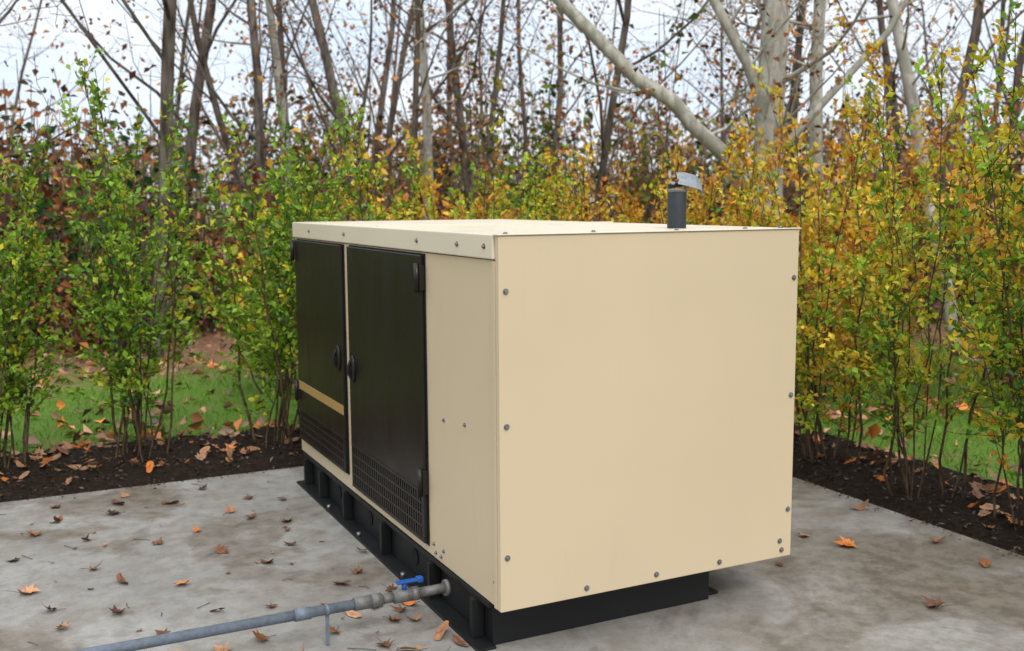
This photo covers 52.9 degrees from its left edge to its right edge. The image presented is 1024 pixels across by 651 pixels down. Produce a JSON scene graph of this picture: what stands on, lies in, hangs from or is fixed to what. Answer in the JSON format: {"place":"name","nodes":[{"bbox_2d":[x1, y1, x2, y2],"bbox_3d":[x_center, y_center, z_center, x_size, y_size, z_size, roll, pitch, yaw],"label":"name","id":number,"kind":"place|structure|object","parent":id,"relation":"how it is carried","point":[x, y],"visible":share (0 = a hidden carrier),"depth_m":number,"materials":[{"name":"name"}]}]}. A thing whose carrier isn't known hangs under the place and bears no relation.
{"place":"outdoors","nodes":[
{"label":"outdoors","id":0,"kind":"place"},
{"bbox_2d":[296,239,349,474],"bbox_3d":[-1.001,0.128,5.405,0.003,1.137,0.875,-4,8,-26],"label":"door gap","id":1,"kind":"object","parent":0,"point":[348,473],"depth_m":5.03,"materials":[{"name":"black metal"}]},
{"bbox_2d":[332,349,336,367],"bbox_3d":[-0.872,0.163,5.065,0.027,0.096,0.014,-4,8,-26],"label":"handle grip","id":2,"kind":"object","parent":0,"point":[333,359],"visible":1,"depth_m":5.06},
{"bbox_2d":[347,359,350,378],"bbox_3d":[-0.767,0.207,4.858,0.027,0.096,0.014,-4,8,-26],"label":"handle grip","id":3,"kind":"object","parent":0,"point":[348,368],"visible":1,"depth_m":4.85,"materials":[{"name":"black plastic"}]},
{"bbox_2d":[414,263,419,292],"bbox_3d":[-0.372,-0.186,4.012,0.022,0.115,0.022,-4,8,-26],"label":"hinge pin","id":4,"kind":"object","parent":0,"point":[416,278],"visible":1,"depth_m":4.00,"materials":[{"name":"black metal"}]},
{"bbox_2d":[417,468,422,496],"bbox_3d":[-0.367,0.628,4.111,0.022,0.115,0.022,-4,8,-26],"label":"hinge pin","id":5,"kind":"object","parent":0,"point":[419,482],"visible":1,"depth_m":4.10,"materials":[{"name":"black metal"}]},
{"bbox_2d":[0,208,1023,487],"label":"ground","id":6,"kind":"structure","parent":0,"point":[40,422],"depth_m":8.16,"materials":[{"name":"green plant"}]},
{"bbox_2d":[0,0,81,200],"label":"bare tree","id":7,"kind":"object","parent":6,"relation":"on","point":[3,17],"visible":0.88,"depth_m":8.58,"materials":[{"name":"brown plant"}]},
{"bbox_2d":[28,0,176,362],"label":"bare tree","id":8,"kind":"object","parent":6,"relation":"on","point":[167,55],"visible":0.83,"depth_m":9.95,"materials":[{"name":"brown plant"}]},
{"bbox_2d":[118,0,308,325],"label":"bare tree","id":9,"kind":"object","parent":6,"relation":"on","point":[256,42],"visible":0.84,"depth_m":13.40,"materials":[{"name":"brown plant"}]},
{"bbox_2d":[145,0,365,231],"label":"pale bark tree","id":10,"kind":"object","parent":6,"relation":"on","point":[270,15],"visible":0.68,"depth_m":15.35,"materials":[{"name":"grey plant"}]},
{"bbox_2d":[178,147,389,393],"bbox_3d":[-1.936,-0.445,8.752,1.845,2.163,1.104,-4,8,-26],"label":"autumn bush","id":11,"kind":"object","parent":6,"relation":"on","point":[241,257],"visible":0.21,"depth_m":8.63,"materials":[{"name":"green plant"}]},
{"bbox_2d":[341,129,514,220],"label":"autumn bush","id":12,"kind":"object","parent":6,"relation":"on","point":[428,189],"visible":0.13,"depth_m":9.04,"materials":[{"name":"yellow plant"}]},
{"bbox_2d":[374,0,513,219],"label":"bare tree","id":13,"kind":"object","parent":6,"relation":"on","point":[417,97],"visible":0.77,"depth_m":13.38,"materials":[{"name":"brown plant"}]},
{"bbox_2d":[378,0,514,219],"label":"pale bark tree","id":14,"kind":"object","parent":6,"relation":"on","point":[426,130],"visible":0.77,"depth_m":15.52,"materials":[{"name":"grey plant"}]},
{"bbox_2d":[1,260,1021,485],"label":"leaf litter","id":15,"kind":"object","parent":6,"relation":"on","point":[874,431],"visible":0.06,"depth_m":7.79,"materials":[{"name":"plant"}]},
{"bbox_2d":[0,466,1023,650],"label":"concrete pad","id":16,"kind":"object","parent":6,"relation":"on","point":[820,590],"depth_m":4.30,"materials":[{"name":"grey concrete"}]},
{"bbox_2d":[72,575,450,650],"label":"conduit pipe","id":17,"kind":"object","parent":16,"relation":"on","point":[404,593],"visible":1,"depth_m":3.63,"materials":[{"name":"metal"}]},
{"bbox_2d":[296,480,495,650],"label":"base flange","id":18,"kind":"object","parent":16,"relation":"on","point":[444,610],"visible":0.72,"depth_m":4.45,"materials":[{"name":"paint"}]},
{"bbox_2d":[304,458,313,484],"bbox_3d":[-1.148,0.821,5.805,0.048,0.146,0.024,-4,8,-26],"label":"gusset","id":19,"kind":"object","parent":18,"relation":"on","point":[308,471],"visible":0.8,"depth_m":5.79,"materials":[{"name":"paint"}]},
{"bbox_2d":[318,470,328,497],"bbox_3d":[-1.015,0.853,5.538,0.048,0.146,0.024,-4,8,-26],"label":"gusset","id":20,"kind":"object","parent":18,"relation":"on","point":[323,484],"visible":0.8,"depth_m":5.53,"materials":[{"name":"paint"}]},
{"bbox_2d":[342,490,352,519],"bbox_3d":[-0.824,0.898,5.155,0.048,0.146,0.024,-4,8,-26],"label":"gusset","id":21,"kind":"object","parent":18,"relation":"on","point":[347,504],"visible":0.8,"depth_m":5.14,"materials":[{"name":"paint"}]},
{"bbox_2d":[379,521,391,553],"bbox_3d":[-0.571,0.958,4.648,0.048,0.146,0.024,-4,8,-26],"label":"gusset","id":22,"kind":"object","parent":18,"relation":"on","point":[385,539],"visible":0.8,"depth_m":4.64,"materials":[{"name":"paint"}]},
{"bbox_2d":[427,561,440,597],"bbox_3d":[-0.314,1.019,4.132,0.048,0.146,0.024,-4,8,-26],"label":"gusset","id":23,"kind":"object","parent":18,"relation":"on","point":[433,573],"visible":0.8,"depth_m":4.12,"materials":[{"name":"paint"}]},
{"bbox_2d":[470,597,483,637],"bbox_3d":[-0.128,1.063,3.758,0.048,0.146,0.024,-4,8,-26],"label":"gusset","id":24,"kind":"object","parent":18,"relation":"on","point":[476,617],"visible":0.8,"depth_m":3.75,"materials":[{"name":"paint"}]},
{"bbox_2d":[313,464,491,641],"bbox_3d":[-0.609,0.935,4.795,0.012,0.179,2.437,-4,8,-26],"label":"skid rail","id":25,"kind":"object","parent":16,"relation":"on","point":[457,599],"visible":0.24,"depth_m":4.46,"materials":[{"name":"metal"}]},
{"bbox_2d":[337,485,341,498],"bbox_3d":[-0.900,0.868,5.359,0.004,0.070,0.070,-4,8,-26],"label":"drain hole","id":26,"kind":"object","parent":25,"relation":"attached to","point":[339,494],"visible":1,"depth_m":5.35,"materials":[{"name":"black metal"}]},
{"bbox_2d":[367,511,372,525],"bbox_3d":[-0.678,0.920,4.914,0.004,0.070,0.070,-4,8,-26],"label":"drain hole","id":27,"kind":"object","parent":25,"relation":"attached to","point":[369,518],"visible":1,"depth_m":4.91,"materials":[{"name":"black metal"}]},
{"bbox_2d":[296,238,494,604],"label":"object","id":28,"kind":"object","parent":25,"relation":"on","point":[459,378],"visible":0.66,"depth_m":3.80,"materials":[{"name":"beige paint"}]},
{"bbox_2d":[294,240,346,438],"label":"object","id":29,"kind":"object","parent":28,"relation":"attached to","point":[320,302],"depth_m":5.32,"materials":[{"name":"black paint"}]},
{"bbox_2d":[290,240,294,260],"bbox_3d":[-1.219,-0.417,5.709,0.022,0.115,0.022,-4,8,-26],"label":"hinge pin","id":30,"kind":"object","parent":29,"relation":"attached to","point":[292,250],"visible":1,"depth_m":5.70,"materials":[{"name":"black metal"}]},
{"bbox_2d":[294,379,298,399],"bbox_3d":[-1.214,0.363,5.803,0.022,0.115,0.022,-4,8,-26],"label":"hinge pin","id":31,"kind":"object","parent":29,"relation":"attached to","point":[296,388],"visible":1,"depth_m":5.79,"materials":[{"name":"black metal"}]},
{"bbox_2d":[298,380,343,414],"bbox_3d":[-1.015,0.373,5.427,0.004,0.047,0.849,-4,8,-26],"label":"door stripe","id":32,"kind":"object","parent":29,"relation":"attached to","point":[324,399],"depth_m":5.38,"materials":[{"name":"gold metal"}]},
{"bbox_2d":[299,408,343,439],"bbox_3d":[-1.014,0.514,5.444,0.005,0.012,0.837,-4,8,-26],"label":"door louvre rail","id":33,"kind":"object","parent":29,"relation":"attached to","point":[324,425],"depth_m":5.40,"materials":[{"name":"black metal"}]},
{"bbox_2d":[335,345,340,371],"bbox_3d":[-0.858,0.162,5.072,0.024,0.132,0.064,-4,8,-26],"label":"handle plate","id":34,"kind":"object","parent":29,"relation":"attached to","point":[337,359],"visible":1,"depth_m":5.05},
{"bbox_2d":[300,435,347,472],"bbox_3d":[-1.005,0.675,5.467,0.015,0.018,0.857,-4,8,-26],"label":"door frame bottom","id":35,"kind":"object","parent":28,"relation":"attached to","point":[325,455],"depth_m":5.41,"materials":[{"name":"black paint"}]},
{"bbox_2d":[300,410,301,434],"bbox_3d":[-1.191,0.547,5.830,0.014,0.152,0.020,-4,8,-26],"label":"door stile","id":36,"kind":"object","parent":35,"relation":"on","point":[300,423],"depth_m":5.82,"materials":[{"name":"black paint"}]},
{"bbox_2d":[301,411,344,467],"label":"door louvres","id":37,"kind":"object","parent":35,"relation":"on","point":[329,443],"depth_m":5.42,"materials":[{"name":"paint"}]},
{"bbox_2d":[344,439,347,468],"bbox_3d":[-0.820,0.635,5.085,0.014,0.152,0.020,-4,8,-26],"label":"door stile","id":38,"kind":"object","parent":35,"relation":"on","point":[345,453],"depth_m":5.08,"materials":[{"name":"black paint"}]},
{"bbox_2d":[346,246,426,486],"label":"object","id":39,"kind":"object","parent":28,"relation":"attached to","point":[387,353],"depth_m":4.41,"materials":[{"name":"black paint"}]},
{"bbox_2d":[350,356,354,382],"bbox_3d":[-0.753,0.206,4.865,0.024,0.132,0.064,-4,8,-26],"label":"handle plate","id":40,"kind":"object","parent":39,"relation":"attached to","point":[352,368],"visible":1,"depth_m":4.84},
{"bbox_2d":[351,443,416,489],"bbox_3d":[-0.565,0.620,4.544,0.005,0.012,0.935,-4,8,-26],"label":"door louvre rail","id":41,"kind":"object","parent":39,"relation":"attached to","point":[387,468],"depth_m":4.52,"materials":[{"name":"black metal"}]},
{"bbox_2d":[419,265,424,290],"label":"hinge leaf","id":42,"kind":"object","parent":39,"relation":"attached to","point":[421,279],"visible":0.69,"depth_m":4.00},
{"bbox_2d":[422,470,427,494],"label":"hinge leaf","id":43,"kind":"object","parent":39,"relation":"attached to","point":[424,482],"visible":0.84,"depth_m":4.10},
{"bbox_2d":[349,245,429,545],"bbox_3d":[-0.552,0.253,4.507,0.003,1.175,0.973,-4,8,-26],"label":"door gap","id":44,"kind":"object","parent":28,"relation":"attached to","point":[428,543],"depth_m":4.09,"materials":[{"name":"black"}]},
{"bbox_2d":[352,482,427,542],"bbox_3d":[-0.557,0.819,4.572,0.015,0.018,0.955,-4,8,-26],"label":"door frame bottom","id":45,"kind":"object","parent":28,"relation":"attached to","point":[407,527],"depth_m":4.49,"materials":[{"name":"black paint"}]},
{"bbox_2d":[352,446,353,482],"bbox_3d":[-0.765,0.667,4.976,0.014,0.190,0.020,-4,8,-26],"label":"door stile","id":46,"kind":"object","parent":45,"relation":"on","point":[352,464],"depth_m":4.97,"materials":[{"name":"black paint"}]},
{"bbox_2d":[353,447,422,536],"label":"door louvres","id":47,"kind":"object","parent":45,"relation":"on","point":[397,497],"depth_m":4.51,"materials":[{"name":"paint"}]},
{"bbox_2d":[422,495,427,538],"bbox_3d":[-0.350,0.765,4.143,0.014,0.190,0.020,-4,8,-26],"label":"door stile","id":48,"kind":"object","parent":45,"relation":"on","point":[425,522],"depth_m":4.14,"materials":[{"name":"black paint"}]},
{"bbox_2d":[292,219,778,259],"bbox_3d":[-0.068,-0.437,4.877,1.295,0.084,2.627,-4,8,-26],"label":"roof cap","id":49,"kind":"object","parent":28,"relation":"on","point":[471,239],"visible":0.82,"depth_m":4.27,"materials":[{"name":"beige metal"}]},
{"bbox_2d":[376,221,612,226],"bbox_3d":[-0.053,-0.478,4.850,1.223,0.008,0.025,-4,8,-26],"label":"roof seam","id":50,"kind":"object","parent":49,"relation":"attached to","point":[491,224],"visible":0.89,"depth_m":4.82,"materials":[{"name":"beige metal"}]},
{"bbox_2d":[492,228,801,235],"bbox_3d":[0.524,-0.338,3.687,1.299,0.004,0.034,-4,8,-26],"label":"roof front flange","id":51,"kind":"object","parent":49,"relation":"attached to","point":[642,231],"visible":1,"depth_m":3.63,"materials":[{"name":"beige metal"}]},
{"bbox_2d":[495,229,798,612],"bbox_3d":[0.528,0.309,3.768,1.285,1.298,0.026,-4,8,-26],"label":"front panel","id":52,"kind":"object","parent":28,"relation":"attached to","point":[645,384],"visible":1,"depth_m":3.72,"materials":[{"name":"beige paint"}]},
{"bbox_2d":[492,261,497,609],"bbox_3d":[-0.057,0.386,3.514,0.007,1.210,0.021,-4,8,-26],"label":"corner flange","id":53,"kind":"object","parent":52,"relation":"attached to","point":[494,438],"visible":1,"depth_m":3.51,"materials":[{"name":"beige paint"}]},
{"bbox_2d":[303,452,493,607],"bbox_3d":[-0.624,0.860,4.765,0.031,0.019,2.500,-4,8,-26],"label":"top flange","id":54,"kind":"object","parent":25,"relation":"attached to","point":[455,577],"visible":0.56,"depth_m":4.36,"materials":[{"name":"paint"}]},
{"bbox_2d":[412,548,418,564],"bbox_3d":[-0.412,0.983,4.380,0.004,0.070,0.070,-4,8,-26],"label":"drain hole","id":55,"kind":"object","parent":25,"relation":"attached to","point":[415,558],"visible":1,"depth_m":4.38,"materials":[{"name":"black metal"}]},
{"bbox_2d":[492,571,708,644],"bbox_3d":[0.357,1.036,3.911,0.955,0.178,0.012,-4,8,-26],"label":"skid front","id":56,"kind":"object","parent":16,"relation":"on","point":[519,624],"visible":0.56,"depth_m":3.89,"materials":[{"name":"paint"}]},
{"bbox_2d":[709,586,717,594],"bbox_3d":[0.767,1.077,4.248,0.069,0.011,0.180,-4,8,-26],"label":"base flange","id":57,"kind":"object","parent":16,"relation":"on","point":[712,591],"visible":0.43,"depth_m":4.18,"materials":[{"name":"paint"}]},
{"bbox_2d":[0,0,1023,356],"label":"woodland understory","id":58,"kind":"object","parent":6,"relation":"on","point":[144,180],"visible":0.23,"depth_m":13.04,"materials":[{"name":"brown plant"}]},
{"bbox_2d":[0,0,1023,308],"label":"distant woodland","id":59,"kind":"object","parent":6,"relation":"on","point":[202,44],"visible":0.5,"depth_m":17.07,"materials":[{"name":"brown plant"}]},
{"bbox_2d":[0,423,1023,559],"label":"garden bed","id":60,"kind":"object","parent":6,"relation":"on","point":[955,513],"visible":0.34,"depth_m":5.97,"materials":[{"name":"soil"}]},
{"bbox_2d":[0,124,98,468],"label":"privet shrub","id":61,"kind":"object","parent":60,"relation":"on","point":[21,295],"visible":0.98,"depth_m":6.20,"materials":[{"name":"green plant"}]},
{"bbox_2d":[42,47,233,462],"bbox_3d":[-2.281,-0.373,6.383,1.118,2.530,1.092,-7,9,-43],"label":"privet shrub","id":62,"kind":"object","parent":60,"relation":"on","point":[127,277],"visible":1,"depth_m":6.25,"materials":[{"name":"green plant"}]},
{"bbox_2d":[176,94,373,448],"bbox_3d":[-1.511,-0.316,6.722,1.218,2.334,1.341,-4,8,-26],"label":"privet shrub","id":63,"kind":"object","parent":60,"relation":"on","point":[280,349],"visible":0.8,"depth_m":6.62,"materials":[{"name":"green plant"}]},
{"bbox_2d":[291,109,472,221],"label":"privet shrub","id":64,"kind":"object","parent":60,"relation":"on","point":[365,185],"visible":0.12,"depth_m":6.99,"materials":[{"name":"green plant"}]},
{"bbox_2d":[398,118,589,221],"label":"privet shrub","id":65,"kind":"object","parent":60,"relation":"on","point":[543,205],"visible":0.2,"depth_m":7.35,"materials":[{"name":"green plant"}]},
{"bbox_2d":[0,417,1022,650],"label":"fallen leaves","id":66,"kind":"object","parent":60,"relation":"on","point":[444,625],"visible":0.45,"depth_m":5.36,"materials":[{"name":"brown plant"}]},
{"bbox_2d":[488,141,632,222],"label":"privet shrub","id":67,"kind":"object","parent":60,"relation":"on","point":[605,211],"visible":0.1,"depth_m":7.10,"materials":[{"name":"yellow plant"}]},
{"bbox_2d":[643,120,812,287],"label":"privet shrub","id":68,"kind":"object","parent":60,"relation":"on","point":[698,216],"visible":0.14,"depth_m":7.71,"materials":[{"name":"yellow plant"}]},
{"bbox_2d":[651,113,838,401],"bbox_3d":[1.577,-0.305,6.999,1.250,2.200,1.346,1,7,11],"label":"privet shrub","id":69,"kind":"object","parent":60,"relation":"on","point":[745,218],"visible":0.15,"depth_m":6.73,"materials":[{"name":"yellow plant"}]},
{"bbox_2d":[739,90,936,464],"bbox_3d":[1.858,-0.230,6.053,1.224,2.276,1.244,0,7,2],"label":"privet shrub","id":70,"kind":"object","parent":60,"relation":"on","point":[804,327],"visible":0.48,"depth_m":6.08,"materials":[{"name":"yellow plant"}]},
{"bbox_2d":[814,47,1023,500],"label":"privet shrub","id":71,"kind":"object","parent":60,"relation":"on","point":[887,340],"visible":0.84,"depth_m":5.39,"materials":[{"name":"green plant"}]},
{"bbox_2d":[903,0,1023,529],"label":"privet shrub","id":72,"kind":"object","parent":60,"relation":"on","point":[997,307],"visible":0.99,"depth_m":4.67,"materials":[{"name":"green plant"}]},
{"bbox_2d":[0,78,1023,249],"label":"distant tree line","id":73,"kind":"object","parent":6,"relation":"on","point":[398,113],"visible":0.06,"depth_m":39.66,"materials":[{"name":"brown plant"}]},
{"bbox_2d":[1,344,1022,485],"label":"grass","id":74,"kind":"structure","parent":6,"relation":"on","point":[266,422],"depth_m":7.86,"materials":[{"name":"plant"}]},
{"bbox_2d":[480,137,593,221],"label":"autumn bush","id":75,"kind":"object","parent":6,"relation":"on","point":[512,215],"visible":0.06,"depth_m":9.95,"materials":[{"name":"yellow plant"}]},
{"bbox_2d":[495,0,733,221],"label":"bare tree","id":76,"kind":"object","parent":6,"relation":"on","point":[604,169],"visible":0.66,"depth_m":12.67,"materials":[{"name":"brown plant"}]},
{"bbox_2d":[373,0,991,226],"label":"pale bark tree","id":77,"kind":"object","parent":6,"relation":"on","point":[776,29],"visible":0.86,"depth_m":10.37,"materials":[{"name":"grey plant"}]},
{"bbox_2d":[590,87,810,247],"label":"autumn bush","id":78,"kind":"object","parent":6,"relation":"on","point":[632,215],"visible":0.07,"depth_m":9.48,"materials":[{"name":"yellow plant"}]},
{"bbox_2d":[595,0,805,207],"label":"bare tree","id":79,"kind":"object","parent":6,"relation":"on","point":[799,41],"visible":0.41,"depth_m":15.33,"materials":[{"name":"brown plant"}]},
{"bbox_2d":[669,0,807,118],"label":"pale bark tree","id":80,"kind":"object","parent":6,"relation":"on","point":[727,59],"visible":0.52,"depth_m":12.37,"materials":[{"name":"grey plant"}]},
{"bbox_2d":[677,0,887,322],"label":"pale bark tree","id":81,"kind":"object","parent":6,"relation":"on","point":[816,98],"visible":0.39,"depth_m":11.09,"materials":[{"name":"grey plant"}]},
{"bbox_2d":[723,88,947,402],"bbox_3d":[2.516,-0.618,8.144,1.295,2.589,1.621,-5,9,-36],"label":"autumn bush","id":82,"kind":"object","parent":6,"relation":"on","point":[805,234],"visible":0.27,"depth_m":8.20,"materials":[{"name":"yellow plant"}]},
{"bbox_2d":[752,7,966,362],"bbox_3d":[2.884,-1.074,8.938,1.873,3.306,1.403,-6,9,-38],"label":"autumn bush","id":83,"kind":"object","parent":6,"relation":"on","point":[869,50],"visible":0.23,"depth_m":9.02,"materials":[{"name":"yellow plant"}]},
{"bbox_2d":[742,0,1008,343],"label":"pale bark tree","id":84,"kind":"object","parent":6,"relation":"on","point":[908,79],"visible":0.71,"depth_m":11.88,"materials":[{"name":"grey plant"}]},
{"bbox_2d":[795,94,989,349],"bbox_3d":[3.858,-1.043,10.793,1.842,2.793,1.823,-6,9,-41],"label":"autumn bush","id":85,"kind":"object","parent":6,"relation":"on","point":[835,121],"visible":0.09,"depth_m":10.94,"materials":[{"name":"yellow plant"}]},
{"bbox_2d":[803,0,1023,322],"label":"bare tree","id":86,"kind":"object","parent":6,"relation":"on","point":[974,37],"visible":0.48,"depth_m":13.12,"materials":[{"name":"grey plant"}]},
{"bbox_2d":[928,26,1023,406],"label":"autumn bush","id":87,"kind":"object","parent":6,"relation":"on","point":[955,138],"visible":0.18,"depth_m":7.62,"materials":[{"name":"yellow plant"}]},
{"bbox_2d":[979,128,1023,242],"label":"autumn bush","id":88,"kind":"object","parent":6,"relation":"on","point":[1000,197],"visible":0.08,"depth_m":9.25,"materials":[{"name":"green plant"}]},
{"bbox_2d":[0,0,1023,209],"label":"sky","id":89,"kind":"structure","parent":0,"point":[639,19],"materials":[{"name":"white"}]},
{"bbox_2d":[667,192,686,227],"bbox_3d":[0.645,-0.453,4.029,0.074,0.164,0.074,-4,8,-26],"label":"exhaust pipe","id":90,"kind":"object","parent":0,"point":[676,208],"visible":0.84,"depth_m":4.00,"materials":[{"name":"metal"}]},
{"bbox_2d":[667,183,684,188],"bbox_3d":[0.641,-0.548,4.018,0.070,0.029,0.048,-4,8,-26],"label":"rain cap arm","id":91,"kind":"object","parent":90,"relation":"attached to","point":[675,185],"visible":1,"depth_m":4.01},
{"bbox_2d":[667,189,686,191],"bbox_3d":[0.645,-0.528,4.020,0.079,0.014,0.079,-4,8,-26],"label":"rain cap clamp","id":92,"kind":"object","parent":90,"relation":"attached to","point":[676,190],"visible":0.94,"depth_m":3.99,"materials":[{"name":"silver metal"}]},
{"bbox_2d":[676,172,702,195],"bbox_3d":[0.699,-0.547,4.023,0.137,0.107,0.081,-4,8,-26],"label":"rain cap flap","id":93,"kind":"object","parent":90,"relation":"attached to","point":[690,180],"visible":1,"depth_m":4.01,"materials":[{"name":"silver metal"}]}
]}

